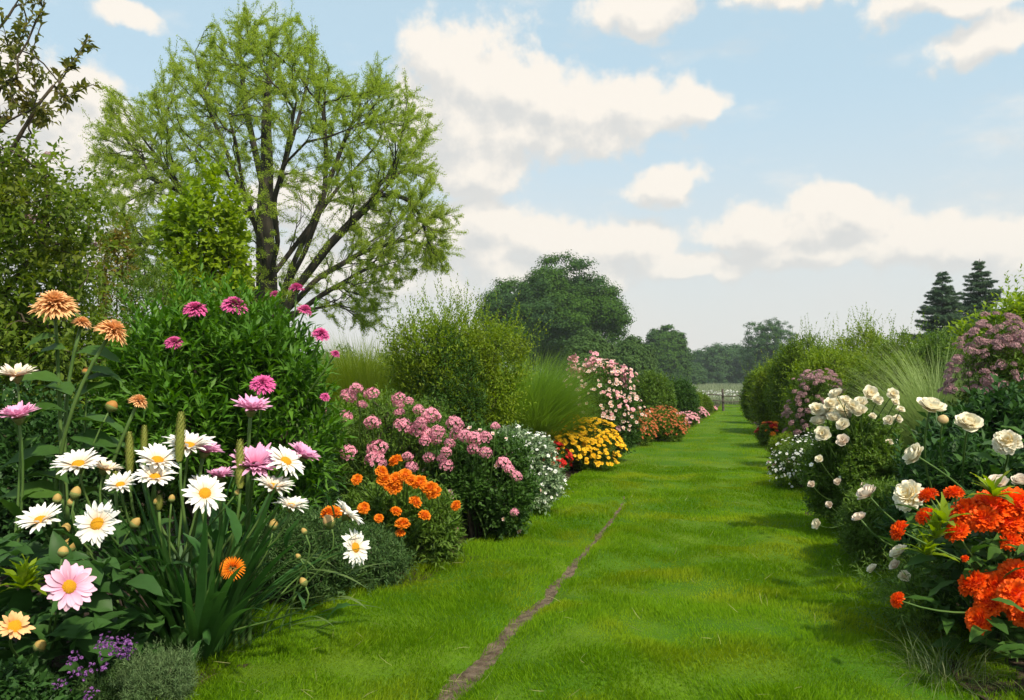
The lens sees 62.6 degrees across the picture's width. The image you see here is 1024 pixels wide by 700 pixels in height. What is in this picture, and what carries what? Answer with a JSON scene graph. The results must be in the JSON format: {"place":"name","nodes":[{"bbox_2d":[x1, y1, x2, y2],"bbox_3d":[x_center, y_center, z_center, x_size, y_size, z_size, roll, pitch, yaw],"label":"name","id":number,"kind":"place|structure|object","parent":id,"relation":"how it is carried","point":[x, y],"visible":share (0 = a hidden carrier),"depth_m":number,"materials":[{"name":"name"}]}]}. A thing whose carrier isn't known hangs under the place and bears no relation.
{"place":"outdoors","nodes":[
{"label":"outdoors","id":0,"kind":"place"},
{"bbox_2d":[79,381,321,521],"bbox_3d":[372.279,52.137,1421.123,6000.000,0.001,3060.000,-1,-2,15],"label":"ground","id":1,"kind":"structure","parent":0,"point":[171,483],"depth_m":7.46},
{"bbox_2d":[0,279,132,526],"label":"green bush","id":2,"kind":"object","parent":1,"relation":"on","point":[90,334],"visible":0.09,"depth_m":5.20,"materials":[{"name":"green plant"}]},
{"bbox_2d":[0,0,138,411],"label":"garden tree","id":3,"kind":"object","parent":1,"relation":"on","point":[65,252],"visible":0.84,"depth_m":5.03,"materials":[{"name":"green plant"}]},
{"bbox_2d":[87,200,145,347],"bbox_3d":[-3.493,-0.035,7.390,0.567,2.602,0.474,1,-2,-16],"label":"bronze sapling","id":4,"kind":"object","parent":1,"relation":"on","point":[116,236],"visible":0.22,"depth_m":7.41,"materials":[{"name":"green plant"}]},
{"bbox_2d":[87,248,222,505],"bbox_3d":[-2.836,0.213,6.816,1.273,2.073,1.310,1,-2,-28],"label":"green bush","id":5,"kind":"object","parent":1,"relation":"on","point":[136,287],"visible":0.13,"depth_m":6.68,"materials":[{"name":"green plant"}]},
{"bbox_2d":[143,141,263,324],"bbox_3d":[-2.947,-0.365,8.057,1.106,3.311,0.981,1,-2,-24],"label":"golden sapling","id":6,"kind":"object","parent":1,"relation":"on","point":[222,249],"visible":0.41,"depth_m":7.93,"materials":[{"name":"green plant"}]},
{"bbox_2d":[78,0,468,376],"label":"spring tree","id":7,"kind":"object","parent":1,"relation":"on","point":[265,224],"visible":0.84,"depth_m":19.11,"materials":[{"name":"green plant"}]},
{"bbox_2d":[314,328,426,412],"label":"meadow grass clump","id":8,"kind":"object","parent":1,"relation":"on","point":[360,370],"visible":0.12,"depth_m":10.49,"materials":[{"name":"green plant"}]},
{"bbox_2d":[0,404,718,696],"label":"soil","id":9,"kind":"structure","parent":0,"point":[569,472],"depth_m":4.08,"materials":[{"name":"black soil"}]},
{"bbox_2d":[0,363,54,648],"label":"daisy plant","id":10,"kind":"object","parent":9,"relation":"on","point":[18,412],"visible":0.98,"depth_m":2.84,"materials":[{"name":"beige plant"}]},
{"bbox_2d":[0,648,82,699],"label":"herb plant","id":11,"kind":"object","parent":9,"relation":"on","point":[25,682],"visible":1,"depth_m":2.35,"materials":[{"name":"green plant"}]},
{"bbox_2d":[0,377,145,582],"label":"green bush","id":12,"kind":"object","parent":9,"relation":"on","point":[46,422],"visible":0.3,"depth_m":4.11,"materials":[{"name":"green plant"}]},
{"bbox_2d":[0,290,147,650],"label":"dahlia plant","id":13,"kind":"object","parent":9,"relation":"on","point":[54,304],"visible":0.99,"depth_m":3.00,"materials":[{"name":"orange plant"}]},
{"bbox_2d":[44,631,142,699],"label":"lavender plant","id":14,"kind":"object","parent":9,"relation":"on","point":[92,675],"visible":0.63,"depth_m":2.46,"materials":[{"name":"purple plant"}]},
{"bbox_2d":[0,518,193,699],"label":"leafy plant","id":15,"kind":"object","parent":9,"relation":"on","point":[76,590],"visible":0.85,"depth_m":2.52,"materials":[{"name":"green plant"}]},
{"bbox_2d":[109,638,205,699],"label":"herb plant","id":16,"kind":"object","parent":9,"relation":"on","point":[173,672],"visible":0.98,"depth_m":2.49,"materials":[{"name":"green plant"}]},
{"bbox_2d":[14,430,350,659],"bbox_3d":[-1.127,0.693,2.891,1.185,0.825,0.623,0,-2,-3],"label":"daisy plant","id":17,"kind":"object","parent":9,"relation":"on","point":[95,524],"visible":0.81,"depth_m":2.81,"materials":[{"name":"white plant"}]},
{"bbox_2d":[1,411,379,667],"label":"iris clump","id":18,"kind":"object","parent":9,"relation":"on","point":[221,618],"visible":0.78,"depth_m":2.81,"materials":[{"name":"green plant"}]},
{"bbox_2d":[76,258,357,556],"bbox_3d":[-1.551,0.345,4.466,1.581,1.640,1.289,-1,-2,15],"label":"dahlia bush","id":19,"kind":"object","parent":9,"relation":"on","point":[243,348],"visible":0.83,"depth_m":4.21,"materials":[{"name":"green plant"}]},
{"bbox_2d":[195,393,319,653],"bbox_3d":[-0.913,0.630,2.961,0.431,0.955,0.324,-2,-3,39],"label":"aster plant","id":20,"kind":"object","parent":9,"relation":"on","point":[257,459],"visible":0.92,"depth_m":2.96,"materials":[{"name":"pink plant"}]},
{"bbox_2d":[207,433,346,545],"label":"green bush","id":21,"kind":"object","parent":9,"relation":"on","point":[332,496],"visible":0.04,"depth_m":4.80,"materials":[{"name":"green plant"}]},
{"bbox_2d":[253,495,373,606],"bbox_3d":[-0.903,0.888,3.664,0.566,0.496,0.556,1,-2,-30],"label":"herb mound","id":22,"kind":"object","parent":9,"relation":"on","point":[314,524],"visible":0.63,"depth_m":3.56,"materials":[{"name":"green plant"}]},
{"bbox_2d":[251,498,388,639],"bbox_3d":[-0.739,0.834,3.148,0.613,0.560,0.458,-1,-2,15],"label":"daisy plant","id":23,"kind":"object","parent":9,"relation":"on","point":[358,555],"visible":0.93,"depth_m":3.15,"materials":[{"name":"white plant"}]},
{"bbox_2d":[300,512,426,596],"bbox_3d":[-0.730,0.973,3.949,0.637,0.418,0.658,1,-2,-24],"label":"herb mound","id":24,"kind":"object","parent":9,"relation":"on","point":[390,549],"visible":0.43,"depth_m":3.87,"materials":[{"name":"green plant"}]},
{"bbox_2d":[317,381,418,492],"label":"green bush","id":25,"kind":"object","parent":9,"relation":"on","point":[362,398],"visible":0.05,"depth_m":6.92,"materials":[{"name":"green plant"}]},
{"bbox_2d":[312,378,463,509],"bbox_3d":[-0.804,0.715,5.496,1.100,1.066,1.343,1,-2,-33],"label":"phlox bush","id":26,"kind":"object","parent":9,"relation":"on","point":[381,446],"visible":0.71,"depth_m":5.32,"materials":[{"name":"pink plant"}]},
{"bbox_2d":[332,454,475,569],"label":"marigold bush","id":27,"kind":"object","parent":9,"relation":"on","point":[421,514],"visible":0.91,"depth_m":4.28,"materials":[{"name":"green plant"}]},
{"bbox_2d":[408,317,492,454],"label":"willow bush","id":28,"kind":"object","parent":9,"relation":"on","point":[453,402],"visible":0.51,"depth_m":7.46,"materials":[{"name":"green plant"}]},
{"bbox_2d":[371,273,555,474],"bbox_3d":[-0.508,0.269,7.985,1.571,2.086,1.470,1,-2,-26],"label":"willow bush","id":29,"kind":"object","parent":9,"relation":"on","point":[474,334],"visible":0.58,"depth_m":7.75,"materials":[{"name":"green plant"}]},
{"bbox_2d":[414,416,546,539],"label":"phlox bush","id":30,"kind":"object","parent":9,"relation":"on","point":[489,482],"visible":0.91,"depth_m":5.02,"materials":[{"name":"green plant"}]},
{"bbox_2d":[497,420,573,516],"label":"variegated bush","id":31,"kind":"object","parent":9,"relation":"on","point":[542,450],"visible":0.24,"depth_m":5.97,"materials":[{"name":"white plant"}]},
{"bbox_2d":[541,440,572,472],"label":"red flower bush","id":32,"kind":"object","parent":9,"relation":"on","point":[564,463],"visible":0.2,"depth_m":8.41,"materials":[{"name":"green plant"}]},
{"bbox_2d":[491,341,630,448],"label":"fountain grass","id":33,"kind":"object","parent":9,"relation":"on","point":[550,409],"depth_m":8.55,"materials":[{"name":"green plant"}]},
{"bbox_2d":[545,413,627,471],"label":"coneflower bush","id":34,"kind":"object","parent":9,"relation":"on","point":[591,454],"visible":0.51,"depth_m":8.80,"materials":[{"name":"yellow plant"}]},
{"bbox_2d":[587,419,623,460],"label":"green bush","id":35,"kind":"object","parent":9,"relation":"on","point":[616,457],"visible":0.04,"depth_m":9.85,"materials":[{"name":"green plant"}]},
{"bbox_2d":[561,350,650,460],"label":"flowering bush","id":36,"kind":"object","parent":9,"relation":"on","point":[627,427],"visible":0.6,"depth_m":9.77,"materials":[{"name":"pink plant"}]},
{"bbox_2d":[620,409,658,445],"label":"heath bush","id":37,"kind":"object","parent":9,"relation":"on","point":[649,430],"visible":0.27,"depth_m":12.21,"materials":[{"name":"orange plant"}]},
{"bbox_2d":[623,366,680,430],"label":"hedge bush","id":38,"kind":"object","parent":9,"relation":"on","point":[655,390],"visible":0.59,"depth_m":14.73,"materials":[{"name":"green plant"}]},
{"bbox_2d":[645,405,689,441],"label":"heath bush","id":39,"kind":"object","parent":9,"relation":"on","point":[670,422],"visible":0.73,"depth_m":12.99,"materials":[{"name":"orange plant"}]},
{"bbox_2d":[677,412,688,425],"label":"edging bush","id":40,"kind":"object","parent":9,"relation":"on","point":[680,413],"visible":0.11,"depth_m":16.43,"materials":[{"name":"pink plant"}]},
{"bbox_2d":[667,374,699,423],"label":"hedge bush","id":41,"kind":"object","parent":9,"relation":"on","point":[686,394],"visible":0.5,"depth_m":17.77,"materials":[{"name":"green plant"}]},
{"bbox_2d":[682,411,699,424],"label":"edging bush","id":42,"kind":"object","parent":9,"relation":"on","point":[693,419],"visible":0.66,"depth_m":17.39,"materials":[{"name":"pink plant"}]},
{"bbox_2d":[690,383,704,408],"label":"hedge bush","id":43,"kind":"object","parent":9,"relation":"on","point":[700,398],"visible":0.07,"depth_m":21.34,"materials":[{"name":"green plant"}]},
{"bbox_2d":[697,407,709,418],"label":"edging bush","id":44,"kind":"object","parent":9,"relation":"on","point":[703,413],"visible":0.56,"depth_m":20.90,"materials":[{"name":"pink plant"}]},
{"bbox_2d":[699,390,714,413],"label":"hedge bush","id":45,"kind":"object","parent":9,"relation":"on","point":[707,401],"visible":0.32,"depth_m":24.29,"materials":[{"name":"green plant"}]},
{"bbox_2d":[0,0,1023,369],"label":"sky","id":46,"kind":"structure","parent":0,"point":[726,164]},
{"bbox_2d":[436,497,624,699],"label":"path","id":47,"kind":"structure","parent":0,"point":[475,669],"depth_m":3.12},
{"bbox_2d":[125,404,1023,699],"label":"lawn","id":48,"kind":"structure","parent":0,"point":[662,629],"depth_m":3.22,"materials":[{"name":"green plant"}]},
{"bbox_2d":[705,389,739,410],"bbox_3d":[6.471,1.591,25.979,3.416,0.791,0.106,0,-2,0],"label":"wire fence","id":49,"kind":"object","parent":48,"relation":"on","point":[723,401],"visible":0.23,"depth_m":25.94,"materials":[{"name":"wood"}]},
{"bbox_2d":[767,459,792,473],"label":"edging bush","id":50,"kind":"object","parent":48,"relation":"on","point":[769,467],"visible":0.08,"depth_m":8.57,"materials":[{"name":"green plant"}]},
{"bbox_2d":[692,382,743,404],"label":"meadow grass","id":51,"kind":"structure","parent":0,"point":[720,386],"depth_m":63.47,"materials":[{"name":"green plant"}]},
{"bbox_2d":[750,421,1023,699],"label":"soil","id":52,"kind":"structure","parent":0,"point":[1012,662],"depth_m":2.75,"materials":[{"name":"black soil"}]},
{"bbox_2d":[736,354,765,424],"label":"hedge bush","id":53,"kind":"object","parent":52,"relation":"on","point":[743,403],"visible":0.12,"depth_m":18.49,"materials":[{"name":"green plant"}]},
{"bbox_2d":[744,349,790,427],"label":"hedge bush","id":54,"kind":"object","parent":52,"relation":"on","point":[761,409],"visible":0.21,"depth_m":15.42,"materials":[{"name":"green plant"}]},
{"bbox_2d":[752,421,790,445],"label":"red flower bush","id":55,"kind":"object","parent":52,"relation":"on","point":[766,432],"visible":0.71,"depth_m":12.10,"materials":[{"name":"green plant"}]},
{"bbox_2d":[765,431,797,458],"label":"green bush","id":56,"kind":"object","parent":52,"relation":"on","point":[772,443],"visible":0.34,"depth_m":10.17,"materials":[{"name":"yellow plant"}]},
{"bbox_2d":[766,432,821,488],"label":"white flower bush","id":57,"kind":"object","parent":52,"relation":"on","point":[795,451],"visible":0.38,"depth_m":7.34,"materials":[{"name":"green plant"}]},
{"bbox_2d":[761,313,833,428],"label":"hedge bush","id":58,"kind":"object","parent":52,"relation":"on","point":[790,354],"visible":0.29,"depth_m":14.43,"materials":[{"name":"green plant"}]},
{"bbox_2d":[781,368,843,456],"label":"joe pye bush","id":59,"kind":"object","parent":52,"relation":"on","point":[807,394],"visible":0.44,"depth_m":8.91,"materials":[{"name":"pink plant"}]},
{"bbox_2d":[775,317,879,439],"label":"hedge bush","id":60,"kind":"object","parent":52,"relation":"on","point":[834,362],"visible":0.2,"depth_m":11.41,"materials":[{"name":"green plant"}]},
{"bbox_2d":[794,385,905,531],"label":"rose bush","id":61,"kind":"object","parent":52,"relation":"on","point":[853,438],"visible":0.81,"depth_m":5.01,"materials":[{"name":"green plant"}]},
{"bbox_2d":[816,302,904,390],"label":"hedge bush","id":62,"kind":"object","parent":52,"relation":"on","point":[870,336],"visible":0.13,"depth_m":12.85,"materials":[{"name":"green plant"}]},
{"bbox_2d":[831,475,913,570],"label":"green bush","id":63,"kind":"object","parent":52,"relation":"on","point":[859,539],"visible":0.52,"depth_m":4.30,"materials":[{"name":"green plant"}]},
{"bbox_2d":[839,326,942,427],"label":"hedge bush","id":64,"kind":"object","parent":52,"relation":"on","point":[846,388],"visible":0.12,"depth_m":8.52,"materials":[{"name":"green plant"}]},
{"bbox_2d":[852,306,954,386],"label":"hedge bush","id":65,"kind":"object","parent":52,"relation":"on","point":[903,341],"visible":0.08,"depth_m":11.46,"materials":[{"name":"green plant"}]},
{"bbox_2d":[830,537,1009,664],"bbox_3d":[1.544,0.954,3.146,0.692,0.514,0.796,-1,-2,15],"label":"bush","id":66,"kind":"object","parent":52,"relation":"on","point":[903,574],"visible":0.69,"depth_m":3.09,"materials":[{"name":"green plant"}]},
{"bbox_2d":[897,308,967,382],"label":"hedge bush","id":67,"kind":"object","parent":52,"relation":"on","point":[939,340],"visible":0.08,"depth_m":10.42,"materials":[{"name":"green plant"}]},
{"bbox_2d":[843,614,1023,699],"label":"wiry grass","id":68,"kind":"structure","parent":52,"relation":"on","point":[934,669],"depth_m":2.73,"materials":[{"name":"green plant"}]},
{"bbox_2d":[851,397,1023,585],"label":"peony plant","id":69,"kind":"object","parent":52,"relation":"on","point":[955,464],"visible":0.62,"depth_m":3.67,"materials":[{"name":"green plant"}]},
{"bbox_2d":[875,469,1023,668],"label":"zinnia plant","id":70,"kind":"object","parent":52,"relation":"on","point":[993,512],"visible":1,"depth_m":2.75,"materials":[{"name":"orange plant"}]},
{"bbox_2d":[889,372,1023,479],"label":"green bush","id":71,"kind":"object","parent":52,"relation":"on","point":[997,409],"visible":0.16,"depth_m":4.50,"materials":[{"name":"green plant"}]},
{"bbox_2d":[926,296,1020,388],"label":"hedge bush","id":72,"kind":"object","parent":52,"relation":"on","point":[949,358],"visible":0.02,"depth_m":9.03,"materials":[{"name":"green plant"}]},
{"bbox_2d":[937,311,1023,406],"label":"joe pye bush","id":73,"kind":"object","parent":52,"relation":"on","point":[1008,362],"visible":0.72,"depth_m":5.35,"materials":[{"name":"pink plant"}]},
{"bbox_2d":[944,264,1023,393],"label":"bush","id":74,"kind":"object","parent":52,"relation":"on","point":[1012,306],"visible":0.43,"depth_m":8.01,"materials":[{"name":"green plant"}]},
{"bbox_2d":[796,325,1002,450],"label":"maiden grass","id":75,"kind":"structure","parent":0,"point":[911,410],"depth_m":6.24,"materials":[{"name":"green plant"}]},
{"label":"field","id":76,"kind":"structure","parent":0,"visible":0},
{"bbox_2d":[319,343,357,369],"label":"woodland tree","id":77,"kind":"object","parent":76,"relation":"on","point":[342,350],"visible":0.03,"depth_m":183.44,"materials":[{"name":"green plant"}]},
{"bbox_2d":[470,249,636,373],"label":"oak tree","id":78,"kind":"object","parent":76,"relation":"on","point":[571,306],"visible":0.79,"depth_m":67.25,"materials":[{"name":"green plant"}]},
{"bbox_2d":[557,330,620,377],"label":"thicket","id":79,"kind":"object","parent":76,"relation":"on","point":[587,340],"visible":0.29,"depth_m":43.34,"materials":[{"name":"green plant"}]},
{"bbox_2d":[610,334,663,380],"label":"thicket","id":80,"kind":"object","parent":76,"relation":"on","point":[636,354],"visible":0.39,"depth_m":49.12,"materials":[{"name":"green plant"}]},
{"bbox_2d":[644,324,695,382],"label":"round tree","id":81,"kind":"object","parent":76,"relation":"on","point":[675,356],"visible":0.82,"depth_m":113.38,"materials":[{"name":"green plant"}]},
{"bbox_2d":[689,362,708,384],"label":"thicket","id":82,"kind":"object","parent":76,"relation":"on","point":[699,375],"visible":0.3,"depth_m":128.23,"materials":[{"name":"green plant"}]},
{"bbox_2d":[691,350,717,377],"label":"woodland tree","id":83,"kind":"object","parent":76,"relation":"on","point":[694,356],"visible":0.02,"depth_m":164.29,"materials":[{"name":"green plant"}]},
{"bbox_2d":[692,342,738,383],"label":"woodland tree","id":84,"kind":"object","parent":76,"relation":"on","point":[714,361],"visible":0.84,"depth_m":157.89,"materials":[{"name":"green plant"}]},
{"bbox_2d":[697,389,740,398],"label":"meadow flowers","id":85,"kind":"object","parent":76,"relation":"on","point":[725,393],"visible":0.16,"depth_m":43.24,"materials":[{"name":"white plant"}]},
{"bbox_2d":[713,343,744,377],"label":"woodland tree","id":86,"kind":"object","parent":76,"relation":"on","point":[736,347],"visible":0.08,"depth_m":163.85,"materials":[{"name":"green plant"}]},
{"bbox_2d":[728,349,766,382],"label":"woodland tree","id":87,"kind":"object","parent":76,"relation":"on","point":[740,374],"visible":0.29,"depth_m":156.76,"materials":[{"name":"green plant"}]},
{"bbox_2d":[739,317,802,370],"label":"airy tree","id":88,"kind":"object","parent":76,"relation":"on","point":[763,338],"visible":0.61,"depth_m":119.22,"materials":[{"name":"green plant"}]},
{"bbox_2d":[899,271,979,356],"bbox_3d":[20.555,-0.596,40.045,6.244,6.386,5.596,0,-2,-12],"label":"spruce tree","id":89,"kind":"object","parent":76,"relation":"on","point":[944,312],"visible":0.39,"depth_m":39.88,"materials":[{"name":"green plant"}]},
{"bbox_2d":[953,259,1005,330],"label":"spruce tree","id":90,"kind":"object","parent":76,"relation":"on","point":[978,290],"visible":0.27,"depth_m":40.92,"materials":[{"name":"green plant"}]}
]}

